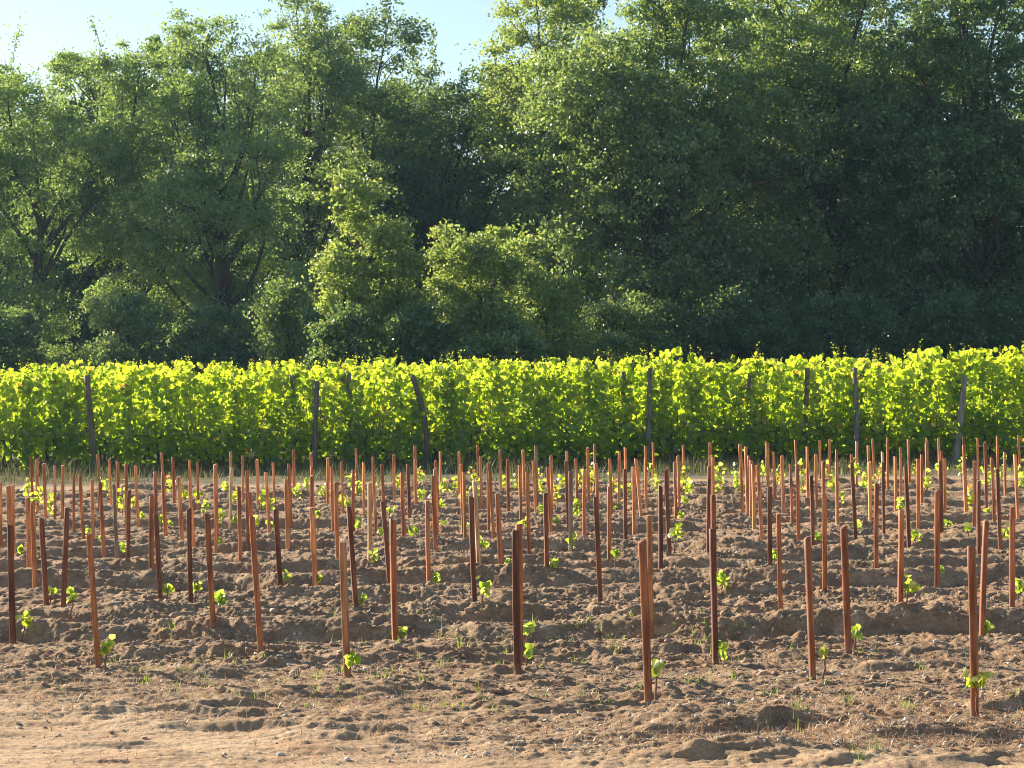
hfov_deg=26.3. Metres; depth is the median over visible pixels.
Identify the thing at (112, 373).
grapevine
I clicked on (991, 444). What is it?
grapevine
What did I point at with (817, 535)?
young vine
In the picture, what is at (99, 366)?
grapevine
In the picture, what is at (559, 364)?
grapevine
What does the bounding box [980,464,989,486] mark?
young vine
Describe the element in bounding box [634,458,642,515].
wooden stake
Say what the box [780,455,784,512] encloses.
wooden stake
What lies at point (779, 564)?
wooden stake
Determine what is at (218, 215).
deciduous tree
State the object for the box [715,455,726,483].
young vine
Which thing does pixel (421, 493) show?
young vine
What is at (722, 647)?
young vine
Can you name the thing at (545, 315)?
shrub
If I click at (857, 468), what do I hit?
young vine
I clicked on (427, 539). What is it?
wooden stake
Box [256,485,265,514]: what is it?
young vine
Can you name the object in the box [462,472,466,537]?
wooden stake
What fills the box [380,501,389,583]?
wooden stake
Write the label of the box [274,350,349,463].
grapevine
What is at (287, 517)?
wooden stake
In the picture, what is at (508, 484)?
wooden stake
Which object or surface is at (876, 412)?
grapevine
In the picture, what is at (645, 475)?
wooden stake
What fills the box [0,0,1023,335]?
sky
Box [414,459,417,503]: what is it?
wooden stake
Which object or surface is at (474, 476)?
young vine
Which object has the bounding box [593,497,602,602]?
wooden stake
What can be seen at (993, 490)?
wooden stake
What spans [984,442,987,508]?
wooden stake
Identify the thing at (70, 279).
deciduous tree
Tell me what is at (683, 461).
wooden stake
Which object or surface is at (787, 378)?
grapevine
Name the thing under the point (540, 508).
young vine
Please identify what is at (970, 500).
young vine
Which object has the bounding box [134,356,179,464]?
grapevine
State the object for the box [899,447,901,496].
wooden stake
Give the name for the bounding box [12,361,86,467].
grapevine
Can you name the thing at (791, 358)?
grapevine
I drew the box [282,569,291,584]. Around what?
young vine
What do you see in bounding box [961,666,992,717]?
young vine
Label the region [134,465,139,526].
wooden stake
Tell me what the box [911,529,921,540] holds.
young vine
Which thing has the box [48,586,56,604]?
young vine
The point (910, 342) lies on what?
shrub
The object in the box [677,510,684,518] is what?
young vine
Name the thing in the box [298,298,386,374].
shrub
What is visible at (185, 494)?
young vine
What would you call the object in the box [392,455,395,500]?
wooden stake
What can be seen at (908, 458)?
wooden stake
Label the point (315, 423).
vineyard post
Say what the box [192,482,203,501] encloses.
young vine
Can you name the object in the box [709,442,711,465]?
wooden stake
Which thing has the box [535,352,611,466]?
grapevine
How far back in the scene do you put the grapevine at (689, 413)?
48.76 m
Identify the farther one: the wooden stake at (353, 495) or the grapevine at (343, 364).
the grapevine at (343, 364)
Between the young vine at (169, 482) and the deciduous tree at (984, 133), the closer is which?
the young vine at (169, 482)
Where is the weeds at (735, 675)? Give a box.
[5,603,1023,762]
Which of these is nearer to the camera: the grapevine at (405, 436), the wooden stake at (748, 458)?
the wooden stake at (748, 458)
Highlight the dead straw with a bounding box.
[0,495,1023,763]
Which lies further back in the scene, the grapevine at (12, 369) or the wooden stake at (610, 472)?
the grapevine at (12, 369)
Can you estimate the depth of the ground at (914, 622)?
13.39 m
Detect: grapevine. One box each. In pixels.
[0,358,36,463]
[0,360,38,460]
[0,367,40,472]
[0,370,21,462]
[1,368,18,457]
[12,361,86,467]
[14,360,82,471]
[32,366,75,465]
[59,357,113,453]
[64,364,122,464]
[66,357,142,471]
[68,359,122,459]
[80,352,135,464]
[113,354,174,467]
[116,355,198,470]
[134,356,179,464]
[165,353,223,466]
[165,365,203,459]
[174,355,243,470]
[176,356,226,461]
[202,357,249,457]
[206,360,276,466]
[211,359,261,460]
[226,358,297,466]
[256,357,322,463]
[272,364,325,457]
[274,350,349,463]
[299,356,343,459]
[303,361,369,465]
[310,353,366,460]
[328,355,367,453]
[332,355,401,466]
[343,352,390,455]
[351,354,414,462]
[363,356,413,458]
[385,348,440,453]
[387,361,457,467]
[397,354,464,460]
[402,357,468,460]
[431,351,481,454]
[436,348,509,465]
[453,356,501,455]
[456,354,520,461]
[478,355,531,458]
[484,358,554,463]
[500,356,556,454]
[509,351,568,463]
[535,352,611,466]
[548,352,607,460]
[559,351,615,460]
[590,349,659,464]
[596,359,633,421]
[604,348,649,452]
[608,346,664,459]
[628,362,676,445]
[639,345,706,461]
[654,347,720,459]
[664,365,705,455]
[689,350,756,459]
[689,357,764,465]
[703,352,767,462]
[705,356,733,456]
[720,352,770,371]
[739,342,809,458]
[743,352,792,459]
[754,356,818,457]
[758,358,779,455]
[767,352,804,442]
[788,344,865,461]
[789,342,845,455]
[807,356,870,459]
[839,355,893,454]
[849,360,915,457]
[858,349,922,459]
[868,352,892,447]
[883,348,933,450]
[884,349,951,457]
[896,344,966,462]
[901,339,969,459]
[935,359,988,449]
[947,343,1022,457]
[960,345,1016,456]
[1001,340,1023,454]
[1003,353,1023,454]
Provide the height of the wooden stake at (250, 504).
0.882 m
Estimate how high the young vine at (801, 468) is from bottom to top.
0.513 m
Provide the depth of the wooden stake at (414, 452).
29.61 m
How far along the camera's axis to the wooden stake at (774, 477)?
28.45 m
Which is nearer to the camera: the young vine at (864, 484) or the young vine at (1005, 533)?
the young vine at (1005, 533)
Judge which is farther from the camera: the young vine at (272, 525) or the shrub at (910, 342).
the shrub at (910, 342)
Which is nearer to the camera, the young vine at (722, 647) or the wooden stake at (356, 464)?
the young vine at (722, 647)
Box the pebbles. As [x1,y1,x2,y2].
[0,484,1023,763]
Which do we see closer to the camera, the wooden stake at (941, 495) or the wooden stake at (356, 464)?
the wooden stake at (941, 495)
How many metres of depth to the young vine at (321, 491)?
29.96 m
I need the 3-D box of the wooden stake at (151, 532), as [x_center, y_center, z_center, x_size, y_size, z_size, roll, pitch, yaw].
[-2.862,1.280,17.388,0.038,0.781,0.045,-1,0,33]
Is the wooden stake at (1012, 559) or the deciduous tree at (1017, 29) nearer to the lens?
the wooden stake at (1012, 559)
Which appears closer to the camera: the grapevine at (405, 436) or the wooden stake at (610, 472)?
the wooden stake at (610, 472)
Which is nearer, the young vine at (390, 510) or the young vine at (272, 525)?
the young vine at (272, 525)
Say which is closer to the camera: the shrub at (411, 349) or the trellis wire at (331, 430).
the trellis wire at (331, 430)
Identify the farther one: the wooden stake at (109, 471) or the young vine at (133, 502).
the wooden stake at (109, 471)
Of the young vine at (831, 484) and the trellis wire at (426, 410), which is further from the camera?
the trellis wire at (426, 410)
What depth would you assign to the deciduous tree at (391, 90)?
100.66 m
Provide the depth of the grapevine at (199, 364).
50.92 m
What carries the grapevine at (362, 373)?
on the ground at (914, 622)
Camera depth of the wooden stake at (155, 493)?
23.28 m
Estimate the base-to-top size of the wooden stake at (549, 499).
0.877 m
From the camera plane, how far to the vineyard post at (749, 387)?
46.59 m
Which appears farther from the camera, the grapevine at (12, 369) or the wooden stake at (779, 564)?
the grapevine at (12, 369)
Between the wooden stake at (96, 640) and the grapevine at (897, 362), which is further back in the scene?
the grapevine at (897, 362)
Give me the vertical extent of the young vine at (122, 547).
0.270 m
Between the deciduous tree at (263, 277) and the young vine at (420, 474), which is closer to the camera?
the young vine at (420, 474)
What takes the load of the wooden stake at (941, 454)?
on the ground at (914, 622)
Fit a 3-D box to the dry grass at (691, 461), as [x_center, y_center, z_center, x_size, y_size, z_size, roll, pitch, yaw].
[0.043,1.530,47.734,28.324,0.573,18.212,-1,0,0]
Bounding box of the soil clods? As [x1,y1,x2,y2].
[0,477,1023,756]
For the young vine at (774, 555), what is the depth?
17.71 m
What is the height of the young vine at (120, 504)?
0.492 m
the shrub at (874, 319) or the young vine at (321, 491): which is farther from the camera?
the shrub at (874, 319)
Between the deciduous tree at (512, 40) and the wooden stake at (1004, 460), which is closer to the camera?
the wooden stake at (1004, 460)
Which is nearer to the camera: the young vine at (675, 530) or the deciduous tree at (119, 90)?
the young vine at (675, 530)
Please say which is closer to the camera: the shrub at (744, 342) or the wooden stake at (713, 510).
the wooden stake at (713, 510)
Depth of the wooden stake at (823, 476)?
25.09 m
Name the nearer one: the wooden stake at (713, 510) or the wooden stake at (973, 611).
the wooden stake at (973, 611)
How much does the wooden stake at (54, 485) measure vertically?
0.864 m
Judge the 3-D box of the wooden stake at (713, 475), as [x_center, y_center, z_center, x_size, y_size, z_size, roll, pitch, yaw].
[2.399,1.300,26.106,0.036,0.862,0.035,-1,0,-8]
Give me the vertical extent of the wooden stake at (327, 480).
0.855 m
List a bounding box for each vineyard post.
[84,375,96,469]
[290,374,297,468]
[312,381,318,469]
[347,372,354,468]
[410,375,428,468]
[586,373,590,466]
[620,371,625,463]
[645,368,651,464]
[746,374,750,455]
[801,367,809,462]
[852,368,859,462]
[952,375,967,463]
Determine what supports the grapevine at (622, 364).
on the ground at (914, 622)
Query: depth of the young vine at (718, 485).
31.20 m
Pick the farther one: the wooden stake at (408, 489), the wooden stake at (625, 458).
the wooden stake at (625, 458)
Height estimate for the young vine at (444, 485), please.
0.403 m
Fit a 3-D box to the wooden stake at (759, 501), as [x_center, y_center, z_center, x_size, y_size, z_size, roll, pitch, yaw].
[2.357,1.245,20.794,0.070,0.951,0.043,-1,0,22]
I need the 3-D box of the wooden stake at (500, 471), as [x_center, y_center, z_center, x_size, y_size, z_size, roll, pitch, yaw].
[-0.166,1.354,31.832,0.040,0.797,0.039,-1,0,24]
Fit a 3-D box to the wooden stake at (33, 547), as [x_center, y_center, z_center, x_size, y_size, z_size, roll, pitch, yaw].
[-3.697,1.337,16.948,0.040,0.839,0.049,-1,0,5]
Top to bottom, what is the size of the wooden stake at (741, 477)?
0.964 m
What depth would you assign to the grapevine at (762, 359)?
55.20 m
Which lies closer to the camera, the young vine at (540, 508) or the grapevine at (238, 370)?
the young vine at (540, 508)
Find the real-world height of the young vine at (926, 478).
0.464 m
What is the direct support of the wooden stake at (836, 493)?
on the ground at (914, 622)
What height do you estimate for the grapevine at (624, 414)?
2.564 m
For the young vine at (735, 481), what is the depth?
30.80 m
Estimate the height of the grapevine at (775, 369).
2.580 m
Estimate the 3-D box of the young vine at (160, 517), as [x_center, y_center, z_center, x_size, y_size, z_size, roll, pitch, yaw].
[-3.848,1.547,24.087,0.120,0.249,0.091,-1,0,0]
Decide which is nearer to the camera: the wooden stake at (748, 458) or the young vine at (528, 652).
the young vine at (528, 652)
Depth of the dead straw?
10.56 m
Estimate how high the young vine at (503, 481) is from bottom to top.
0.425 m
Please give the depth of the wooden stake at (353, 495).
23.72 m
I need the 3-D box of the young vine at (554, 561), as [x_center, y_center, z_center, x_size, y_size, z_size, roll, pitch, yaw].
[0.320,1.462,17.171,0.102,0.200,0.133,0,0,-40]
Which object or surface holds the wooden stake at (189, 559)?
on the ground at (914, 622)
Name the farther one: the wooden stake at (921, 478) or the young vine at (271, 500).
the young vine at (271, 500)
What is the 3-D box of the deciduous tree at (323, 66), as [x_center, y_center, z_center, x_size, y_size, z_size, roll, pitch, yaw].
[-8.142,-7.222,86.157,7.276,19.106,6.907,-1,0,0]
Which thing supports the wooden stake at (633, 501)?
on the ground at (914, 622)
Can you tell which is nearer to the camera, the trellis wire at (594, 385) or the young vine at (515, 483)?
the young vine at (515, 483)
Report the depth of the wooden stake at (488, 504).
23.63 m
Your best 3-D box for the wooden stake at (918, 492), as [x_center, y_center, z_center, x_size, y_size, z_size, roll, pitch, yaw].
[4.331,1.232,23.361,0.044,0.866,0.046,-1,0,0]
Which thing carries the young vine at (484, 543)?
on the ground at (914, 622)
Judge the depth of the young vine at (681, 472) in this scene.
31.25 m
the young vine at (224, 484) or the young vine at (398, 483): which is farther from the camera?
the young vine at (224, 484)
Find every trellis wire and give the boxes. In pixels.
[16,382,1008,391]
[18,404,1014,413]
[36,424,1022,433]
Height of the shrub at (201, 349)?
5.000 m
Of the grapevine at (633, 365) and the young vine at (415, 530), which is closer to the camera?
the young vine at (415, 530)
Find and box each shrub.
[0,301,18,369]
[0,305,85,373]
[23,333,84,365]
[65,284,181,374]
[67,346,197,373]
[150,297,268,374]
[232,252,349,362]
[242,272,322,450]
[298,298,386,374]
[373,293,476,372]
[442,313,559,449]
[505,271,578,357]
[564,285,713,370]
[649,280,804,370]
[751,285,916,370]
[872,324,998,360]
[885,285,1020,366]
[985,277,1023,355]
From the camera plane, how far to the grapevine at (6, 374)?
50.98 m
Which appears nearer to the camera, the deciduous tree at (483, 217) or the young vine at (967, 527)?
the young vine at (967, 527)
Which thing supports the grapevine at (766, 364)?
on the ground at (914, 622)
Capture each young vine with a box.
[15,610,33,641]
[17,544,24,553]
[19,478,35,495]
[29,486,42,513]
[47,491,58,513]
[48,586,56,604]
[66,586,77,620]
[85,525,90,534]
[99,634,115,667]
[102,481,109,497]
[116,479,124,514]
[119,542,125,558]
[131,496,135,507]
[140,511,146,518]
[158,514,162,531]
[162,584,174,598]
[165,472,176,491]
[167,520,173,526]
[181,486,188,497]
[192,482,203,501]
[193,580,202,602]
[196,496,209,513]
[214,589,226,614]
[218,508,226,528]
[221,478,229,491]
[227,488,236,503]
[230,513,237,523]
[253,515,259,528]
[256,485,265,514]
[262,493,274,510]
[265,520,273,529]
[267,634,270,651]
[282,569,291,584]
[292,482,301,497]
[302,477,309,496]
[315,510,322,532]
[317,483,330,500]
[317,574,323,584]
[344,494,351,506]
[344,650,361,677]
[345,473,355,496]
[354,516,361,530]
[355,481,361,495]
[357,593,366,606]
[368,548,378,566]
[375,476,380,488]
[377,527,382,535]
[386,506,394,517]
[396,473,399,487]
[397,627,407,639]
[408,525,418,535]
[417,466,429,483]
[417,489,430,500]
[430,572,440,583]
[439,478,448,494]
[439,498,444,507]
[448,476,457,496]
[467,463,479,489]
[475,575,491,601]
[480,535,489,553]
[502,475,506,490]
[504,558,511,563]
[509,470,518,490]
[518,517,526,526]
[523,622,536,642]
[524,643,534,665]
[536,504,542,516]
[538,466,545,481]
[538,479,546,493]
[544,558,558,567]
[552,515,559,523]
[553,484,560,502]
[554,474,564,488]
[565,532,576,549]
[573,498,581,507]
[573,507,579,515]
[578,469,582,487]
[586,468,594,491]
[604,472,622,491]
[610,549,620,567]
[613,502,618,512]
[621,481,631,500]
[647,463,656,483]
[651,658,664,699]
[652,473,662,494]
[667,521,685,553]
[677,495,689,505]
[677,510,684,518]
[680,465,693,491]
[682,478,693,495]
[711,640,728,661]
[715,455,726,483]
[715,475,724,493]
[717,569,729,589]
[730,462,739,477]
[732,477,744,491]
[760,460,765,483]
[771,464,784,487]
[772,550,776,565]
[794,458,805,484]
[798,463,809,492]
[810,531,821,540]
[818,643,827,679]
[825,459,833,481]
[827,474,834,492]
[839,491,845,507]
[848,457,861,483]
[851,519,861,532]
[851,624,862,647]
[858,466,867,486]
[860,476,873,489]
[874,463,885,481]
[896,497,904,509]
[903,573,920,602]
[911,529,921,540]
[912,459,915,483]
[923,468,931,489]
[935,463,947,475]
[940,565,944,573]
[944,519,952,527]
[956,454,966,483]
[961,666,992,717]
[963,493,972,509]
[964,522,971,536]
[967,478,972,495]
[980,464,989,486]
[983,620,994,635]
[987,471,1000,482]
[994,455,1010,480]
[1002,522,1008,537]
[1015,577,1023,599]
[1018,459,1023,484]
[1018,472,1023,487]
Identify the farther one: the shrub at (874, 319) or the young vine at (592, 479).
the shrub at (874, 319)
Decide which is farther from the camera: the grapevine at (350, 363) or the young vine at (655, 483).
the grapevine at (350, 363)
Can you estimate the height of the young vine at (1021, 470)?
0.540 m
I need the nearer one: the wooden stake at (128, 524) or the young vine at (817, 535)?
the wooden stake at (128, 524)
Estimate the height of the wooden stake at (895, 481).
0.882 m
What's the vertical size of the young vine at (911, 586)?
0.305 m
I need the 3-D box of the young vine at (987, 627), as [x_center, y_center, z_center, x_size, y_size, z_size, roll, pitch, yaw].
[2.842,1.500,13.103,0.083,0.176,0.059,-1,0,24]
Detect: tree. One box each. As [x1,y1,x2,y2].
[0,12,166,368]
[0,61,108,353]
[0,102,57,337]
[2,55,194,354]
[9,7,210,352]
[74,235,207,356]
[80,14,281,352]
[95,1,341,377]
[153,39,366,341]
[214,0,397,355]
[283,76,486,339]
[284,0,469,360]
[301,163,397,362]
[347,211,450,451]
[377,23,549,319]
[396,107,549,294]
[417,218,545,449]
[456,0,629,351]
[460,0,637,348]
[483,0,854,368]
[493,228,602,368]
[585,0,765,357]
[671,0,968,364]
[690,0,828,333]
[760,0,949,344]
[823,0,1023,350]
[870,0,1023,334]
[964,4,1023,333]
[1002,89,1023,171]
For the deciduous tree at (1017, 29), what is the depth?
99.50 m
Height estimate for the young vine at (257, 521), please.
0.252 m
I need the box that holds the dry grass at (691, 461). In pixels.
[0,442,1023,485]
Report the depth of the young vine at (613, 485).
31.15 m
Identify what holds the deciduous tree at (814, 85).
on the ground at (914, 622)
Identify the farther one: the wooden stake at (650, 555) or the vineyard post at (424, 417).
the vineyard post at (424, 417)
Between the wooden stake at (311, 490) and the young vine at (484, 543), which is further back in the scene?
the wooden stake at (311, 490)
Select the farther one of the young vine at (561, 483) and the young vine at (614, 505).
the young vine at (561, 483)
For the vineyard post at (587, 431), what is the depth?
46.65 m
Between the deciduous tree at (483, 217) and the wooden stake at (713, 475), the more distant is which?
the deciduous tree at (483, 217)
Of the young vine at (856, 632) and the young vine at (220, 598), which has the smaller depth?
the young vine at (856, 632)
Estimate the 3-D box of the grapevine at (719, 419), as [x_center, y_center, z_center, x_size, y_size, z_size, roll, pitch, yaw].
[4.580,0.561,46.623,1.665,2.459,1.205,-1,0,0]
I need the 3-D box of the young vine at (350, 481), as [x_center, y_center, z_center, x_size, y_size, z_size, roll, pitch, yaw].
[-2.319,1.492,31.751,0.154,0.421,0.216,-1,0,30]
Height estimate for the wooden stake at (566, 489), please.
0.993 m
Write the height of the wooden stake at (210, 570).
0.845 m
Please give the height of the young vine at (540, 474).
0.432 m
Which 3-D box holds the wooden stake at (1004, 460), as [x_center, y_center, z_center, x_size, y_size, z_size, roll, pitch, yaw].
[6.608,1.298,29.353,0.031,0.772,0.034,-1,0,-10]
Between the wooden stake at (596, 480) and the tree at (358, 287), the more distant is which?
the tree at (358, 287)
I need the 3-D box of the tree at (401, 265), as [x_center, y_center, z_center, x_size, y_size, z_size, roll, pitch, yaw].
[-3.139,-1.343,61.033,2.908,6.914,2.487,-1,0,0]
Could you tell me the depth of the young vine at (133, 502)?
27.63 m
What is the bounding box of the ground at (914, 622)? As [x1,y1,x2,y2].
[0,442,1023,767]
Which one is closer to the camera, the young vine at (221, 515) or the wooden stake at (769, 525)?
the wooden stake at (769, 525)
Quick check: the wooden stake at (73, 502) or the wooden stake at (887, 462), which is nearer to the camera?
the wooden stake at (73, 502)
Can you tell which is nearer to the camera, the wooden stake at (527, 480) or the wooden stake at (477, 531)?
the wooden stake at (477, 531)
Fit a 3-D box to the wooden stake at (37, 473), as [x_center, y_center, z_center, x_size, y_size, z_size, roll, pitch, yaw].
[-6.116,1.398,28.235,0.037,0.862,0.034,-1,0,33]
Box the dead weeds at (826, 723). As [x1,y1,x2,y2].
[0,553,1023,764]
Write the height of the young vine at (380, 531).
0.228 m
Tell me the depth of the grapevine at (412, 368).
50.95 m
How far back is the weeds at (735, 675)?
11.58 m
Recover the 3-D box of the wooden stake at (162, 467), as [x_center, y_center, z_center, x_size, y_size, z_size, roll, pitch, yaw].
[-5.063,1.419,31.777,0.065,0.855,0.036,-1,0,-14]
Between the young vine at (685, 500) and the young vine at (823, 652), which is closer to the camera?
the young vine at (823, 652)
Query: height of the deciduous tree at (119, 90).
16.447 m
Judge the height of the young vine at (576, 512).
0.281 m
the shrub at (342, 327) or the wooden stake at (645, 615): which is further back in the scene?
the shrub at (342, 327)
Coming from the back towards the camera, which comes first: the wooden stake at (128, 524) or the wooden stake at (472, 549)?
the wooden stake at (128, 524)
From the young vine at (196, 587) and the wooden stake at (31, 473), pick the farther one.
the wooden stake at (31, 473)
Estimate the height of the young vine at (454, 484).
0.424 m
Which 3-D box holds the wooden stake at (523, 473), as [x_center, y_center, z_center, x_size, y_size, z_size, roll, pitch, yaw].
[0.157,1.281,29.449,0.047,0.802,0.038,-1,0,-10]
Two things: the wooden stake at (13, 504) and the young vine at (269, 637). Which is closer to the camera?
the young vine at (269, 637)
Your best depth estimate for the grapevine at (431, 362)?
53.03 m
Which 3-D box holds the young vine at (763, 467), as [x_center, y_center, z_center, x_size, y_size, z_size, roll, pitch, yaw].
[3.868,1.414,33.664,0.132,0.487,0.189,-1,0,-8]
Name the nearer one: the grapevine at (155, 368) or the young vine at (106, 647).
the young vine at (106, 647)
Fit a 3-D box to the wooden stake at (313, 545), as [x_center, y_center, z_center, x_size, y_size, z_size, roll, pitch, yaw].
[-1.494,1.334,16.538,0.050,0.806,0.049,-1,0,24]
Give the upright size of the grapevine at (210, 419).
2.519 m
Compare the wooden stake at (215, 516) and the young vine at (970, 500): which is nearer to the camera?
the wooden stake at (215, 516)
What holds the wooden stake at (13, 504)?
on the ground at (914, 622)
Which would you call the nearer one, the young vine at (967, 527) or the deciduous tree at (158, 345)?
the young vine at (967, 527)
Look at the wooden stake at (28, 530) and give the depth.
18.04 m
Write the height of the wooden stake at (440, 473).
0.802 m
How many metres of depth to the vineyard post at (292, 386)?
46.69 m
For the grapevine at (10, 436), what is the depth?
46.48 m
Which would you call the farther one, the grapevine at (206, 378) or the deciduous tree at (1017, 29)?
the deciduous tree at (1017, 29)
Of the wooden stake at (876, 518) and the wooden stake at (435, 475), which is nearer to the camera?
the wooden stake at (876, 518)
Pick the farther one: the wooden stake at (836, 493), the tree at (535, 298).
the tree at (535, 298)
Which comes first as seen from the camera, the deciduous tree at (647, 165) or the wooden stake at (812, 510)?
the wooden stake at (812, 510)
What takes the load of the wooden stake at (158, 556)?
on the ground at (914, 622)
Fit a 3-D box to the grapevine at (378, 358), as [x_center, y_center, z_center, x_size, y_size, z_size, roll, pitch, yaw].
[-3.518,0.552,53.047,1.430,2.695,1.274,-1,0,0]
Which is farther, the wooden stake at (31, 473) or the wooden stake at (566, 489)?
the wooden stake at (31, 473)
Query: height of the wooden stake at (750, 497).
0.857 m
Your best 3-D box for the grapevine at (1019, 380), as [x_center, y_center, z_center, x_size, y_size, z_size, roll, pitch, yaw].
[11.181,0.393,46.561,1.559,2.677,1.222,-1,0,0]
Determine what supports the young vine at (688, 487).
on the ground at (914, 622)
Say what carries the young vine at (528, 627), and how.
on the ground at (914, 622)
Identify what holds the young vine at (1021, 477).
on the ground at (914, 622)
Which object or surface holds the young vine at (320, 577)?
on the ground at (914, 622)
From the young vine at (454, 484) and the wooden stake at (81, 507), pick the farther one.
the young vine at (454, 484)
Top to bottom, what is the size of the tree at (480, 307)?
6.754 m
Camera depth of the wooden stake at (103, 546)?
20.42 m
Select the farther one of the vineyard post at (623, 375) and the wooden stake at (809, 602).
the vineyard post at (623, 375)
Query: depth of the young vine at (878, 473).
33.69 m
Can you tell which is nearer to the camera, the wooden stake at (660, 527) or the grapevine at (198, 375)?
the wooden stake at (660, 527)
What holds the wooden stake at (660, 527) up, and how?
on the ground at (914, 622)
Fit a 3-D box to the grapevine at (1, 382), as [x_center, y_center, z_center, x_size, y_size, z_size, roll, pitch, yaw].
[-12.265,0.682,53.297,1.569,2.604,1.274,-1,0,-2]
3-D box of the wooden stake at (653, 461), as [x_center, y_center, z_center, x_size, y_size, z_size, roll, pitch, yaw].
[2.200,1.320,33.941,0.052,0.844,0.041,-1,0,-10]
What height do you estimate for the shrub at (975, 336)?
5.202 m
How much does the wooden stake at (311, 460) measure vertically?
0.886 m
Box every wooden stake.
[0,482,2,547]
[6,485,11,550]
[7,524,15,643]
[11,484,15,555]
[26,497,31,567]
[30,456,33,502]
[30,503,36,588]
[36,459,38,512]
[38,518,48,605]
[42,463,46,517]
[53,466,56,519]
[61,465,64,518]
[61,507,69,607]
[72,474,74,530]
[78,475,84,538]
[86,534,100,667]
[90,480,94,539]
[97,454,99,511]
[98,482,105,557]
[108,459,112,504]
[112,484,118,557]
[116,461,119,512]
[124,464,127,536]
[126,490,130,558]
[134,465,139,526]
[149,496,153,568]
[153,472,157,513]
[153,514,162,598]
[160,452,163,471]
[161,472,167,535]
[171,457,175,502]
[177,476,183,539]
[186,508,192,602]
[188,460,191,480]
[188,481,195,547]
[196,462,199,509]
[205,513,215,628]
[213,464,218,537]
[214,479,217,553]
[229,451,231,467]
[229,467,232,529]
[237,486,241,560]
[242,456,243,502]
[245,470,249,550]
[248,492,252,573]
[249,517,263,651]
[256,459,259,509]
[264,472,270,532]
[272,462,275,504]
[273,509,282,585]
[284,479,289,548]
[287,463,292,528]
[292,450,295,498]
[310,454,314,506]
[310,475,313,549]
[310,507,317,585]
[326,457,329,503]
[330,467,334,531]
[334,482,338,558]
[339,542,350,677]
[340,461,344,513]
[346,506,357,606]
[352,470,354,531]
[355,448,357,495]
[362,462,365,514]
[367,482,371,563]
[372,457,374,490]
[372,473,377,535]
[380,464,384,500]
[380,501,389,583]
[389,519,398,640]
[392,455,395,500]
[400,473,405,536]
[406,464,410,517]
[413,446,416,498]
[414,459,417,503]
[425,500,430,581]
[431,476,437,551]
[433,468,438,532]
[434,461,439,511]
[439,451,441,490]
[458,451,460,494]
[460,464,462,532]
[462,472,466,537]
[468,496,476,601]
[472,482,480,563]
[476,445,479,484]
[479,456,482,508]
[487,463,489,530]
[488,471,494,538]
[495,494,502,563]
[499,450,501,489]
[506,459,509,511]
[512,530,521,674]
[515,524,522,665]
[518,465,521,519]
[521,449,525,494]
[525,472,530,554]
[532,461,537,511]
[535,445,537,505]
[543,493,548,566]
[546,467,552,532]
[550,455,552,512]
[564,461,568,531]
[565,451,568,489]
[569,471,572,551]
[575,458,578,508]
[582,469,586,535]
[586,447,589,501]
[593,444,595,486]
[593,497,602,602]
[594,463,599,519]
[607,487,611,560]
[608,459,612,514]
[618,451,620,503]
[623,469,627,539]
[624,447,626,468]
[632,467,635,534]
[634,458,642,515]
[638,540,651,702]
[644,446,646,497]
[644,458,647,508]
[647,515,654,638]
[652,442,654,480]
[658,486,662,568]
[664,469,671,552]
[673,461,677,518]
[677,455,680,506]
[682,448,684,492]
[706,479,710,552]
[707,466,710,523]
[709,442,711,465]
[709,528,718,664]
[710,455,712,494]
[710,494,716,568]
[712,457,714,494]
[738,444,743,512]
[744,447,748,512]
[747,456,749,496]
[749,460,752,516]
[751,464,755,529]
[756,465,763,539]
[766,443,769,505]
[767,487,771,565]
[771,451,776,499]
[776,514,782,609]
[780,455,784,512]
[789,464,793,522]
[794,440,796,473]
[796,464,799,539]
[804,536,815,679]
[806,447,808,496]
[809,475,814,545]
[814,454,817,507]
[819,440,820,478]
[822,460,824,492]
[822,493,826,592]
[829,439,830,487]
[835,449,837,461]
[835,462,838,522]
[840,525,851,653]
[850,461,857,539]
[855,441,857,483]
[867,445,869,466]
[868,461,871,520]
[871,439,875,478]
[874,484,878,568]
[881,452,883,461]
[881,462,884,533]
[886,437,888,489]
[894,456,897,510]
[897,510,903,601]
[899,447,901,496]
[903,467,910,547]
[907,439,910,482]
[916,459,919,528]
[920,454,922,503]
[925,443,927,489]
[926,439,929,482]
[935,490,939,587]
[937,437,939,476]
[938,460,943,532]
[940,450,942,461]
[943,458,946,512]
[962,445,967,510]
[962,457,966,512]
[967,546,978,716]
[972,461,976,526]
[976,481,980,554]
[977,438,979,479]
[979,521,988,636]
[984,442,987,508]
[990,457,995,521]
[995,468,1001,548]
[996,436,998,467]
[1003,452,1006,494]
[1009,506,1014,607]
[1013,454,1019,518]
[1017,435,1020,471]
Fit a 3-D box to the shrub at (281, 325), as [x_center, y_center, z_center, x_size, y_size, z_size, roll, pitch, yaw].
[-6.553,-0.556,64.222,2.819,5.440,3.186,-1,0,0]
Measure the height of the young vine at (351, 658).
0.200 m
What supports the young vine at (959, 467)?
on the ground at (914, 622)
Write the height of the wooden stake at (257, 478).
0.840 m
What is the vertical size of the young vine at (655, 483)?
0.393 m
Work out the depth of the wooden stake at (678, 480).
27.14 m
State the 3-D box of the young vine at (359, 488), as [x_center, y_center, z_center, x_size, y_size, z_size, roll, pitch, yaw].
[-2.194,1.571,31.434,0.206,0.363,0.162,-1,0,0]
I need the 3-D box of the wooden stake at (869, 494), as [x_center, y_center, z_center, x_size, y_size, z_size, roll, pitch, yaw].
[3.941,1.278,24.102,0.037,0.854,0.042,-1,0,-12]
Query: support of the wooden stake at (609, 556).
on the ground at (914, 622)
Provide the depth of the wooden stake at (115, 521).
20.03 m
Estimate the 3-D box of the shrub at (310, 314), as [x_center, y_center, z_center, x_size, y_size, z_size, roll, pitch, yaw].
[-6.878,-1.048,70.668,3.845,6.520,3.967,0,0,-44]

